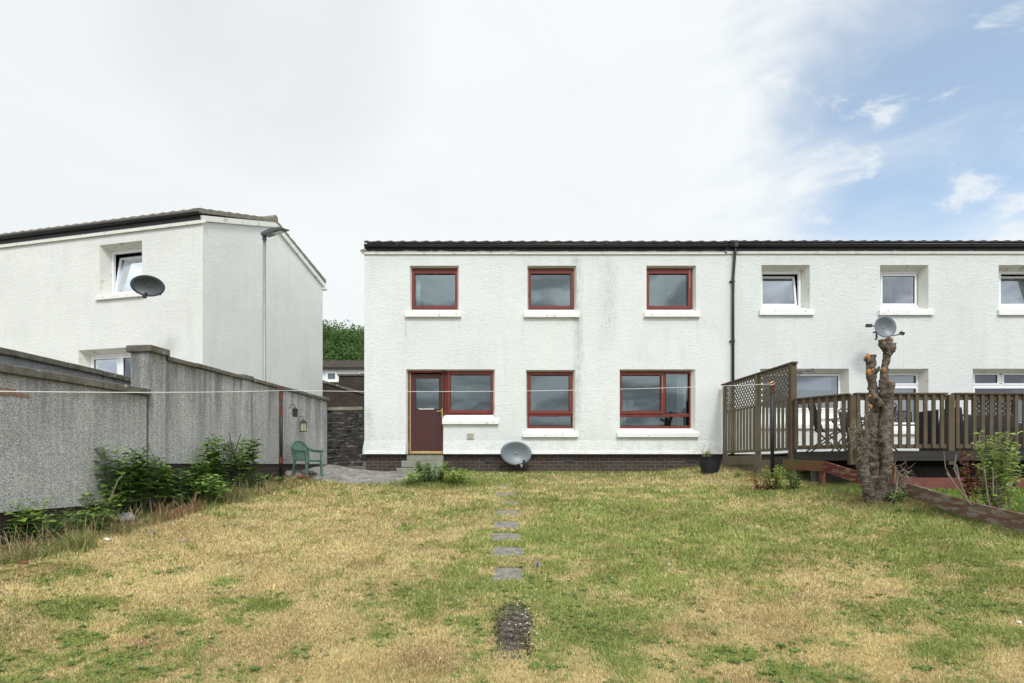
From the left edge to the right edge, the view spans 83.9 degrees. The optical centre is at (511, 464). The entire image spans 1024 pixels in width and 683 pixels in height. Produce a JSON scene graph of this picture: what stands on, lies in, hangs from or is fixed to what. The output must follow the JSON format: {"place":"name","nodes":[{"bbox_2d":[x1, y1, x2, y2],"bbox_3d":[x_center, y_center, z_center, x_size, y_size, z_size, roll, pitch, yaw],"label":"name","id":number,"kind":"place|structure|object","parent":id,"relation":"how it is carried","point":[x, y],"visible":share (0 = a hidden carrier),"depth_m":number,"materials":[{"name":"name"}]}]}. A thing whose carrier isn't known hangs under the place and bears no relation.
{"place":"outdoors","nodes":[
{"label":"outdoors","id":0,"kind":"place"},
{"bbox_2d":[303,464,437,484],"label":"path","id":1,"kind":"structure","parent":0,"point":[347,474],"depth_m":13.24,"materials":[{"name":"grey concrete"}]},
{"bbox_3d":[-4.695,-0.634,14.305,0.100,1.687,0.110,0,0,0],"label":"gate post","id":2,"kind":"object","parent":1,"relation":"on","visible":0},
{"bbox_2d":[327,407,362,465],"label":"garden gate","id":3,"kind":"structure","parent":2,"relation":"attached to","point":[348,429],"depth_m":14.29,"materials":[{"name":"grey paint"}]},
{"bbox_2d":[356,476,533,494],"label":"grass","id":4,"kind":"structure","parent":0,"point":[442,484],"depth_m":11.89,"materials":[{"name":"green plant"}]},
{"bbox_2d":[0,464,1023,682],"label":"lawn","id":5,"kind":"structure","parent":0,"point":[805,475],"depth_m":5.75,"materials":[{"name":"green plant"}]},
{"bbox_2d":[3,508,39,543],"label":"weed","id":6,"kind":"object","parent":5,"relation":"on","point":[21,522],"visible":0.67,"depth_m":6.35,"materials":[{"name":"green plant"}]},
{"bbox_2d":[4,499,53,541],"bbox_3d":[-5.472,0.637,6.413,0.499,0.528,0.495,0,0,41],"label":"weed","id":7,"kind":"object","parent":5,"relation":"on","point":[40,512],"visible":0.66,"depth_m":6.41,"materials":[{"name":"green plant"}]},
{"bbox_2d":[0,539,106,569],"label":"grass tuft","id":8,"kind":"object","parent":5,"relation":"on","point":[49,553],"visible":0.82,"depth_m":5.85,"materials":[{"name":"green plant"}]},
{"bbox_2d":[31,517,80,539],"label":"weed","id":9,"kind":"object","parent":5,"relation":"on","point":[61,524],"visible":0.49,"depth_m":6.54,"materials":[{"name":"green plant"}]},
{"bbox_2d":[49,506,97,529],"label":"weed","id":10,"kind":"object","parent":5,"relation":"on","point":[79,513],"visible":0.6,"depth_m":7.00,"materials":[{"name":"green plant"}]},
{"bbox_2d":[0,363,150,545],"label":"garden wall","id":11,"kind":"structure","parent":5,"relation":"on","point":[49,442],"depth_m":6.90,"materials":[{"name":"concrete"}]},
{"bbox_2d":[46,528,105,553],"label":"grass tuft","id":12,"kind":"object","parent":5,"relation":"on","point":[78,541],"visible":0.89,"depth_m":6.17,"materials":[{"name":"green plant"}]},
{"bbox_2d":[63,509,115,531],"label":"weed","id":13,"kind":"object","parent":5,"relation":"on","point":[97,523],"visible":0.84,"depth_m":6.89,"materials":[{"name":"green plant"}]},
{"bbox_2d":[78,492,126,525],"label":"weed","id":14,"kind":"object","parent":5,"relation":"on","point":[112,502],"visible":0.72,"depth_m":7.28,"materials":[{"name":"green plant"}]},
{"bbox_2d":[89,444,156,514],"bbox_3d":[-5.184,0.245,7.622,0.636,1.045,0.780,0,0,0],"label":"tall weed","id":15,"kind":"object","parent":5,"relation":"on","point":[125,481],"visible":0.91,"depth_m":7.54,"materials":[{"name":"green plant"}]},
{"bbox_2d":[116,512,135,522],"bbox_3d":[-5.005,0.698,7.396,0.241,0.171,0.177,0,0,0],"label":"plastic sack","id":16,"kind":"object","parent":5,"relation":"on","point":[129,516],"visible":0.55,"depth_m":7.34,"materials":[{"name":"grey plastic"}]},
{"bbox_2d":[0,474,272,563],"bbox_3d":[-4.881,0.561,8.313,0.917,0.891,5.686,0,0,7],"label":"dry stalks","id":17,"kind":"object","parent":5,"relation":"on","point":[133,516],"visible":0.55,"depth_m":6.78,"materials":[{"name":"plant"}]},
{"bbox_2d":[118,454,156,514],"bbox_3d":[-5.122,0.295,7.878,0.572,0.882,0.641,0,0,0],"label":"tall weed","id":18,"kind":"object","parent":5,"relation":"on","point":[138,477],"visible":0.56,"depth_m":7.79,"materials":[{"name":"green plant"}]},
{"bbox_2d":[0,474,317,566],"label":"verge grass","id":19,"kind":"structure","parent":5,"relation":"on","point":[269,488],"depth_m":7.38,"materials":[{"name":"beige plant"}]},
{"bbox_2d":[144,462,177,511],"bbox_3d":[-5.089,0.336,8.112,0.536,0.746,0.523,0,0,0],"label":"tall weed","id":20,"kind":"object","parent":5,"relation":"on","point":[156,489],"visible":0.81,"depth_m":8.15,"materials":[{"name":"green plant"}]},
{"bbox_2d":[149,491,185,508],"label":"weed","id":21,"kind":"object","parent":5,"relation":"on","point":[175,502],"visible":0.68,"depth_m":8.39,"materials":[{"name":"green plant"}]},
{"bbox_2d":[148,455,191,505],"bbox_3d":[-5.141,0.265,8.455,0.512,0.825,0.680,0,0,13],"label":"tall weed","id":22,"kind":"object","parent":5,"relation":"on","point":[161,466],"visible":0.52,"depth_m":8.41,"materials":[{"name":"green plant"}]},
{"bbox_2d":[156,494,205,524],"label":"cut stems","id":23,"kind":"object","parent":5,"relation":"on","point":[182,509],"visible":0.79,"depth_m":7.91,"materials":[{"name":"brown plant"}]},
{"bbox_2d":[169,485,200,503],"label":"weed","id":24,"kind":"object","parent":5,"relation":"on","point":[195,490],"visible":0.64,"depth_m":8.63,"materials":[{"name":"green plant"}]},
{"bbox_2d":[174,457,216,500],"bbox_3d":[-4.986,0.241,8.936,0.713,0.770,0.503,0,0,34],"label":"tall weed","id":25,"kind":"object","parent":5,"relation":"on","point":[196,472],"visible":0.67,"depth_m":8.87,"materials":[{"name":"green plant"}]},
{"bbox_2d":[182,473,231,503],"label":"tall weed","id":26,"kind":"object","parent":5,"relation":"on","point":[208,485],"visible":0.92,"depth_m":8.75,"materials":[{"name":"green plant"}]},
{"bbox_2d":[196,434,233,492],"bbox_3d":[-4.931,0.025,9.476,0.584,1.065,0.721,0,0,21],"label":"tall weed","id":27,"kind":"object","parent":5,"relation":"on","point":[215,456],"visible":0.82,"depth_m":9.38,"materials":[{"name":"green plant"}]},
{"bbox_2d":[184,495,246,509],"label":"grass tuft","id":28,"kind":"object","parent":5,"relation":"on","point":[208,504],"visible":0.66,"depth_m":8.77,"materials":[{"name":"green plant"}]},
{"bbox_2d":[126,345,328,508],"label":"garden wall","id":29,"kind":"structure","parent":5,"relation":"on","point":[180,426],"depth_m":9.90,"materials":[{"name":"concrete"}]},
{"bbox_2d":[204,484,276,505],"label":"grass tuft","id":30,"kind":"object","parent":5,"relation":"on","point":[243,495],"visible":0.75,"depth_m":9.34,"materials":[{"name":"plant"}]},
{"bbox_2d":[226,437,262,487],"bbox_3d":[-4.892,-0.010,10.230,0.740,0.974,0.751,0,0,0],"label":"tall weed","id":31,"kind":"object","parent":5,"relation":"on","point":[249,457],"visible":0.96,"depth_m":10.30,"materials":[{"name":"green plant"}]},
{"bbox_2d":[243,472,265,485],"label":"weed","id":32,"kind":"object","parent":5,"relation":"on","point":[253,479],"visible":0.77,"depth_m":10.49,"materials":[{"name":"green plant"}]},
{"bbox_2d":[279,386,286,481],"bbox_3d":[-4.587,-0.587,11.400,0.165,1.968,0.088,0,0,0],"label":"clothes pole","id":33,"kind":"object","parent":5,"relation":"on","point":[281,432],"visible":0.92,"depth_m":11.37,"materials":[{"name":"black paint"}]},
{"bbox_2d":[0,384,764,392],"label":"washing line","id":34,"kind":"object","parent":33,"relation":"attached to","point":[300,390],"visible":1,"depth_m":11.33,"materials":[{"name":"white"}]},
{"bbox_2d":[290,440,322,477],"bbox_3d":[-4.399,-0.130,12.167,0.542,0.804,0.535,0,0,28],"label":"garden chair","id":35,"kind":"object","parent":5,"relation":"on","point":[305,456],"visible":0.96,"depth_m":12.18,"materials":[{"name":"green plastic"}]},
{"bbox_2d":[403,471,425,484],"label":"door step weed","id":36,"kind":"object","parent":5,"relation":"on","point":[413,479],"depth_m":12.06,"materials":[{"name":"green plant"}]},
{"bbox_2d":[413,460,449,482],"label":"door step weed","id":37,"kind":"object","parent":5,"relation":"on","point":[430,475],"depth_m":12.33,"materials":[{"name":"green plant"}]},
{"bbox_2d":[440,467,474,486],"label":"door step weed","id":38,"kind":"object","parent":5,"relation":"on","point":[464,475],"depth_m":12.04,"materials":[{"name":"green plant"}]},
{"bbox_2d":[490,533,520,541],"bbox_3d":[-0.078,0.972,7.487,0.414,0.101,0.456,0,0,0],"label":"stepping stone","id":39,"kind":"object","parent":5,"relation":"on","point":[497,536],"visible":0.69,"depth_m":7.50,"materials":[{"name":"grey stone"}]},
{"bbox_2d":[493,521,518,528],"bbox_3d":[-0.088,0.888,8.246,0.382,0.100,0.448,0,0,0],"label":"stepping stone","id":40,"kind":"object","parent":5,"relation":"on","point":[508,524],"visible":0.77,"depth_m":8.24,"materials":[{"name":"grey stone"}]},
{"bbox_2d":[491,567,524,581],"bbox_3d":[-0.043,1.149,5.890,0.368,0.100,0.454,0,0,0],"label":"stepping stone","id":41,"kind":"object","parent":5,"relation":"on","point":[507,573],"visible":0.66,"depth_m":5.89,"materials":[{"name":"grey stone"}]},
{"bbox_2d":[492,547,524,556],"bbox_3d":[-0.040,1.053,6.753,0.399,0.100,0.450,0,0,0],"label":"stepping stone","id":42,"kind":"object","parent":5,"relation":"on","point":[496,551],"visible":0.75,"depth_m":6.75,"materials":[{"name":"grey stone"}]},
{"bbox_2d":[498,605,529,665],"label":"worn slab","id":43,"kind":"structure","parent":5,"relation":"on","point":[507,627],"depth_m":4.46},
{"bbox_2d":[492,602,534,658],"bbox_3d":[0.011,1.281,4.487,0.351,0.146,1.139,0,0,0],"label":"debris","id":44,"kind":"object","parent":43,"relation":"on","point":[500,634],"visible":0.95,"depth_m":4.41,"materials":[{"name":"brown plant"}]},
{"bbox_2d":[698,457,721,472],"bbox_3d":[4.592,0.000,13.200,0.536,0.375,0.536,0,0,0],"label":"flower pot","id":45,"kind":"object","parent":5,"relation":"on","point":[709,464],"visible":0.97,"depth_m":13.01,"materials":[{"name":"black plastic"}]},
{"bbox_2d":[721,361,797,479],"bbox_3d":[5.413,-0.810,12.710,0.122,2.421,3.189,0,0,-4],"label":"lattice fence","id":46,"kind":"object","parent":5,"relation":"on","point":[755,463],"visible":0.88,"depth_m":12.51,"materials":[{"name":"brown wood"}]},
{"bbox_2d":[748,473,778,490],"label":"weed","id":47,"kind":"object","parent":5,"relation":"on","point":[757,485],"visible":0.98,"depth_m":10.60,"materials":[{"name":"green plant"}]},
{"bbox_2d":[768,379,774,477],"bbox_3d":[5.271,-0.702,11.589,0.148,2.075,0.103,0,0,0],"label":"clothes pole","id":48,"kind":"object","parent":5,"relation":"on","point":[771,383],"visible":0.9,"depth_m":11.57,"materials":[{"name":"black metal"}]},
{"bbox_2d":[761,464,785,489],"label":"weed","id":49,"kind":"object","parent":5,"relation":"on","point":[775,479],"visible":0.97,"depth_m":10.52,"materials":[{"name":"green plant"}]},
{"bbox_2d":[784,470,800,489],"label":"weed","id":50,"kind":"object","parent":5,"relation":"on","point":[794,484],"visible":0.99,"depth_m":10.25,"materials":[{"name":"green plant"}]},
{"bbox_2d":[782,459,825,486],"bbox_3d":[5.449,0.322,10.623,0.112,0.857,0.765,0,0,-37],"label":"boundary board","id":51,"kind":"object","parent":5,"relation":"on","point":[804,465],"visible":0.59,"depth_m":10.52,"materials":[{"name":"brown wood"}]},
{"bbox_2d":[823,461,902,484],"bbox_3d":[5.644,0.197,9.386,0.227,0.522,1.850,0,0,-6],"label":"boundary board","id":52,"kind":"object","parent":51,"relation":"attached to","point":[841,472],"visible":0.37,"depth_m":9.69,"materials":[{"name":"brown wood"}]},
{"bbox_2d":[810,488,954,519],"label":"grass","id":53,"kind":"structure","parent":5,"relation":"on","point":[906,501],"depth_m":8.31,"materials":[{"name":"plant"}]},
{"bbox_2d":[848,337,920,504],"bbox_3d":[5.497,-0.579,8.664,1.210,2.723,0.730,0,0,0],"label":"pruned tree","id":54,"kind":"object","parent":5,"relation":"on","point":[879,474],"visible":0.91,"depth_m":8.58,"materials":[{"name":"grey plant"}]},
{"bbox_2d":[883,488,906,504],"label":"weed","id":55,"kind":"object","parent":5,"relation":"on","point":[898,497],"visible":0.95,"depth_m":8.35,"materials":[{"name":"green plant"}]},
{"bbox_2d":[792,479,1023,541],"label":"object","id":56,"kind":"structure","parent":5,"relation":"on","point":[945,515],"depth_m":7.34,"materials":[{"name":"plant"}]},
{"bbox_2d":[943,452,1017,521],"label":"dead twigs","id":57,"kind":"object","parent":5,"relation":"on","point":[956,471],"visible":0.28,"depth_m":7.19,"materials":[{"name":"brown wood"}]},
{"bbox_2d":[970,430,1023,509],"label":"garden shrub","id":58,"kind":"object","parent":5,"relation":"on","point":[1003,480],"visible":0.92,"depth_m":7.28,"materials":[{"name":"green plant"}]},
{"bbox_2d":[0,0,1023,330],"label":"sky","id":59,"kind":"structure","parent":0,"point":[349,123],"materials":[{"name":"white"}]},
{"bbox_2d":[449,465,697,473],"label":"edge grass","id":60,"kind":"structure","parent":0,"point":[630,471],"depth_m":14.22,"materials":[{"name":"green plant"}]},
{"bbox_2d":[352,461,809,471],"bbox_3d":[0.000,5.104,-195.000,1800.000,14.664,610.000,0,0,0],"label":"ground","id":61,"kind":"structure","parent":0,"point":[364,465],"depth_m":16.51,"materials":[{"name":"grey concrete"}]},
{"bbox_2d":[0,347,130,385],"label":"boundary wall","id":62,"kind":"structure","parent":61,"relation":"on","point":[18,358],"depth_m":8.94,"materials":[{"name":"grey concrete"}]},
{"bbox_2d":[0,208,327,395],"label":"detached house","id":63,"kind":"structure","parent":61,"relation":"on","point":[68,294],"depth_m":14.80,"materials":[{"name":"white paint"}]},
{"bbox_2d":[91,353,130,375],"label":"window","id":64,"kind":"structure","parent":63,"relation":"in","point":[107,362],"depth_m":14.81,"materials":[{"name":"white plastic"}]},
{"bbox_2d":[95,249,141,300],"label":"window","id":65,"kind":"structure","parent":63,"relation":"in","point":[129,268],"depth_m":14.77,"materials":[{"name":"white plastic"}]},
{"bbox_2d":[130,275,164,298],"bbox_3d":[-8.308,-4.039,13.013,0.428,0.555,0.632,0,0,43],"label":"satellite dish","id":66,"kind":"object","parent":63,"relation":"attached to","point":[145,286],"visible":1,"depth_m":13.03,"materials":[{"name":"paint"}]},
{"bbox_2d":[261,227,289,380],"bbox_3d":[-5.409,-2.495,12.937,0.628,5.791,0.309,0,0,14],"label":"street lamp","id":67,"kind":"object","parent":61,"relation":"on","point":[270,232],"visible":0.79,"depth_m":12.97,"materials":[{"name":"grey metal"}]},
{"bbox_2d":[323,360,363,381],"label":"bungalow","id":68,"kind":"object","parent":61,"relation":"on","point":[332,369],"visible":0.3,"depth_m":46.00,"materials":[{"name":"brown tile"}]},
{"bbox_2d":[326,372,338,381],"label":"window","id":69,"kind":"structure","parent":68,"relation":"in","point":[330,376],"depth_m":45.90,"materials":[{"name":"white plastic"}]},
{"bbox_2d":[323,380,365,460],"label":"lane wall","id":70,"kind":"structure","parent":61,"relation":"on","point":[338,395],"depth_m":19.00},
{"bbox_2d":[330,374,363,390],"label":"lane wall","id":71,"kind":"structure","parent":61,"relation":"on","point":[354,381],"depth_m":24.00,"materials":[{"name":"brown brick"}]},
{"bbox_2d":[360,240,728,473],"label":"terraced house","id":72,"kind":"structure","parent":61,"relation":"on","point":[518,327],"depth_m":14.40,"materials":[{"name":"white paint"}]},
{"bbox_2d":[416,276,419,305],"bbox_3d":[-2.419,-4.432,14.698,0.102,0.896,0.067,0,0,36],"label":"curtain","id":73,"kind":"object","parent":72,"relation":"hanging from","point":[417,290],"visible":0.73,"depth_m":14.69,"materials":[{"name":"white fabric"}]},
{"bbox_2d":[411,374,442,453],"bbox_3d":[-2.171,-1.301,14.523,0.806,2.038,0.114,0,0,0],"label":"door","id":74,"kind":"structure","parent":72,"relation":"in","point":[426,424],"depth_m":14.53,"materials":[{"name":"paint"}]},
{"bbox_2d":[405,269,460,316],"bbox_3d":[-1.988,-4.365,14.458,1.416,1.273,0.265,0,0,0],"label":"window","id":75,"kind":"structure","parent":72,"relation":"in","point":[417,311],"depth_m":14.50,"materials":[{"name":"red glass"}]},
{"bbox_2d":[442,372,497,423],"bbox_3d":[-1.052,-1.706,14.458,1.416,1.364,0.265,0,0,0],"label":"window","id":76,"kind":"structure","parent":72,"relation":"in","point":[452,416],"depth_m":14.50,"materials":[{"name":"red wood"}]},
{"bbox_2d":[501,441,531,465],"bbox_3d":[0.096,-0.286,14.068,0.685,0.610,0.469,0,0,22],"label":"satellite dish","id":77,"kind":"object","parent":72,"relation":"attached to","point":[516,453],"visible":0.99,"depth_m":14.14,"materials":[{"name":"grey paint"}]},
{"bbox_2d":[522,372,577,436],"bbox_3d":[0.968,-1.534,14.458,1.408,1.676,0.265,0,0,0],"label":"window","id":78,"kind":"structure","parent":72,"relation":"in","point":[532,431],"depth_m":14.50,"materials":[{"name":"red wood"}]},
{"bbox_2d":[524,269,579,317],"bbox_3d":[1.000,-4.361,14.458,1.408,1.281,0.265,0,0,0],"label":"window","id":79,"kind":"structure","parent":72,"relation":"in","point":[533,311],"depth_m":14.50,"materials":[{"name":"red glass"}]},
{"bbox_2d":[617,372,698,436],"bbox_3d":[3.680,-1.538,14.458,2.064,1.684,0.265,0,0,0],"label":"window","id":80,"kind":"structure","parent":72,"relation":"in","point":[625,431],"depth_m":14.50,"materials":[{"name":"red wood"}]},
{"bbox_2d":[644,269,699,316],"bbox_3d":[4.040,-4.365,14.458,1.408,1.273,0.265,0,0,0],"label":"window","id":81,"kind":"structure","parent":72,"relation":"in","point":[652,311],"depth_m":14.50,"materials":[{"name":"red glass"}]},
{"bbox_2d":[677,374,685,425],"bbox_3d":[4.386,-1.672,14.718,0.244,1.360,0.064,0,0,0],"label":"curtain","id":82,"kind":"object","parent":72,"relation":"hanging from","point":[681,397],"visible":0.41,"depth_m":14.71,"materials":[{"name":"white fabric"}]},
{"bbox_2d":[670,240,1023,465],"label":"terraced house","id":83,"kind":"structure","parent":61,"relation":"on","point":[959,324],"depth_m":14.40,"materials":[{"name":"white paint"}]},
{"bbox_2d":[762,275,790,284],"bbox_3d":[6.894,-4.851,14.830,0.749,0.327,0.060,0,0,0],"label":"roller blind","id":84,"kind":"object","parent":83,"relation":"attached to","point":[776,281],"visible":0.57,"depth_m":14.82,"materials":[{"name":"grey fabric"}]},
{"bbox_2d":[759,272,813,315],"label":"window","id":85,"kind":"structure","parent":83,"relation":"in","point":[795,309],"depth_m":14.65,"materials":[{"name":"white plastic"}]},
{"bbox_2d":[763,376,830,389],"bbox_3d":[7.292,-2.166,14.830,2.035,0.424,0.060,0,0,0],"label":"roller blind","id":86,"kind":"object","parent":83,"relation":"attached to","point":[813,382],"visible":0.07,"depth_m":14.82,"materials":[{"name":"white fabric"}]},
{"bbox_2d":[761,374,840,428],"bbox_3d":[7.408,-1.628,14.530,2.416,1.432,0.380,0,0,0],"label":"window","id":87,"kind":"structure","parent":83,"relation":"in","point":[838,375],"depth_m":14.61,"materials":[{"name":"white plastic"}]},
{"bbox_2d":[865,316,904,339],"bbox_3d":[8.943,-3.313,13.563,0.754,0.592,0.784,0,0,45],"label":"satellite dish","id":88,"kind":"object","parent":83,"relation":"attached to","point":[885,326],"visible":0.99,"depth_m":13.78,"materials":[{"name":"grey paint"}]},
{"bbox_2d":[882,277,902,302],"bbox_3d":[9.825,-4.542,14.868,0.751,0.847,0.052,0,0,0],"label":"curtain","id":89,"kind":"object","parent":83,"relation":"hanging from","point":[892,289],"visible":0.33,"depth_m":14.86,"materials":[{"name":"grey fabric"}]},
{"bbox_2d":[893,389,905,421],"bbox_3d":[10.110,-1.571,14.848,0.345,0.960,0.052,0,0,0],"label":"curtain","id":90,"kind":"object","parent":83,"relation":"hanging from","point":[903,405],"visible":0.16,"depth_m":14.84,"materials":[{"name":"white fabric"}]},
{"bbox_2d":[888,374,917,433],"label":"window","id":91,"kind":"structure","parent":83,"relation":"in","point":[916,375],"depth_m":14.64,"materials":[{"name":"white plastic"}]},
{"bbox_2d":[878,272,933,315],"bbox_3d":[9.952,-4.378,14.530,1.376,1.205,0.380,0,0,0],"label":"window","id":92,"kind":"structure","parent":83,"relation":"in","point":[886,309],"depth_m":14.64,"materials":[{"name":"white plastic"}]},
{"bbox_2d":[903,277,912,302],"bbox_3d":[10.330,-4.542,14.848,0.264,0.847,0.052,0,0,0],"label":"curtain","id":93,"kind":"object","parent":83,"relation":"hanging from","point":[907,289],"visible":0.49,"depth_m":14.84,"materials":[{"name":"grey fabric"}]},
{"bbox_2d":[973,373,1023,422],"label":"window","id":94,"kind":"structure","parent":83,"relation":"in","point":[997,374],"depth_m":14.64,"materials":[{"name":"white plastic"}]},
{"bbox_2d":[997,272,1023,315],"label":"window","id":95,"kind":"structure","parent":83,"relation":"in","point":[1004,309],"depth_m":14.65,"materials":[{"name":"white plastic"}]},
{"bbox_2d":[1001,279,1023,303],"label":"curtain","id":96,"kind":"object","parent":83,"relation":"hanging from","point":[1012,291],"visible":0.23,"depth_m":14.99,"materials":[{"name":"grey fabric"}]},
{"bbox_2d":[1005,389,1020,421],"bbox_3d":[13.073,-1.538,14.848,0.410,0.895,0.052,0,0,0],"label":"curtain","id":97,"kind":"object","parent":83,"relation":"hanging from","point":[1012,390],"visible":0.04,"depth_m":14.84,"materials":[{"name":"white fabric"}]},
{"bbox_2d":[761,451,1023,481],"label":"timber deck","id":98,"kind":"structure","parent":61,"relation":"on","point":[929,464],"depth_m":10.95,"materials":[{"name":"brown wood"}]},
{"bbox_2d":[805,403,846,451],"bbox_3d":[6.455,-0.777,11.690,0.698,1.056,0.564,0,0,15],"label":"folding chair","id":99,"kind":"object","parent":98,"relation":"on","point":[815,419],"visible":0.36,"depth_m":11.65,"materials":[{"name":"black plastic"}]},
{"bbox_2d":[793,393,1023,464],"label":"deck railing","id":100,"kind":"object","parent":98,"relation":"on","point":[952,421],"visible":0.76,"depth_m":10.27,"materials":[{"name":"brown wood"}]},
{"bbox_2d":[919,407,964,450],"bbox_3d":[8.803,-0.713,11.691,0.493,0.905,0.618,0,0,0],"label":"furniture cover","id":101,"kind":"object","parent":98,"relation":"on","point":[937,430],"visible":0.23,"depth_m":11.50,"materials":[{"name":"black fabric"}]},
{"bbox_2d":[965,414,1017,450],"bbox_3d":[9.744,-0.646,11.891,1.094,0.771,0.618,0,0,0],"label":"furniture cover","id":102,"kind":"object","parent":98,"relation":"on","point":[987,426],"visible":0.3,"depth_m":11.60,"materials":[{"name":"black fabric"}]},
{"bbox_2d":[971,400,1013,413],"bbox_3d":[10.985,-0.926,13.000,0.964,1.251,0.040,0,0,0],"label":"lattice screen","id":103,"kind":"object","parent":98,"relation":"on","point":[1011,407],"visible":0.13,"depth_m":12.99,"materials":[{"name":"black metal"}]},
{"bbox_2d":[814,481,1023,539],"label":"neighbour lawn","id":104,"kind":"structure","parent":0,"point":[848,484],"depth_m":8.93,"materials":[{"name":"plant"}]},
{"bbox_2d":[904,478,1023,488],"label":"lawn edging","id":105,"kind":"object","parent":104,"relation":"on","point":[945,483],"depth_m":9.86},
{"bbox_2d":[906,483,1023,531],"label":"boundary board","id":106,"kind":"object","parent":104,"relation":"on","point":[998,516],"visible":0.86,"depth_m":7.26,"materials":[{"name":"brown wood"}]},
{"bbox_2d":[952,449,982,520],"bbox_3d":[5.909,0.267,7.366,0.637,0.939,0.279,0,0,-43],"label":"red leaved sapling","id":107,"kind":"object","parent":104,"relation":"on","point":[969,481],"visible":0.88,"depth_m":7.35,"materials":[{"name":"brown plant"}]},
{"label":"hill","id":108,"kind":"structure","parent":0,"visible":0},
{"bbox_2d":[323,319,363,360],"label":"woodland","id":109,"kind":"object","parent":108,"relation":"on","point":[342,344],"visible":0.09,"depth_m":145.30,"materials":[{"name":"green plant"}]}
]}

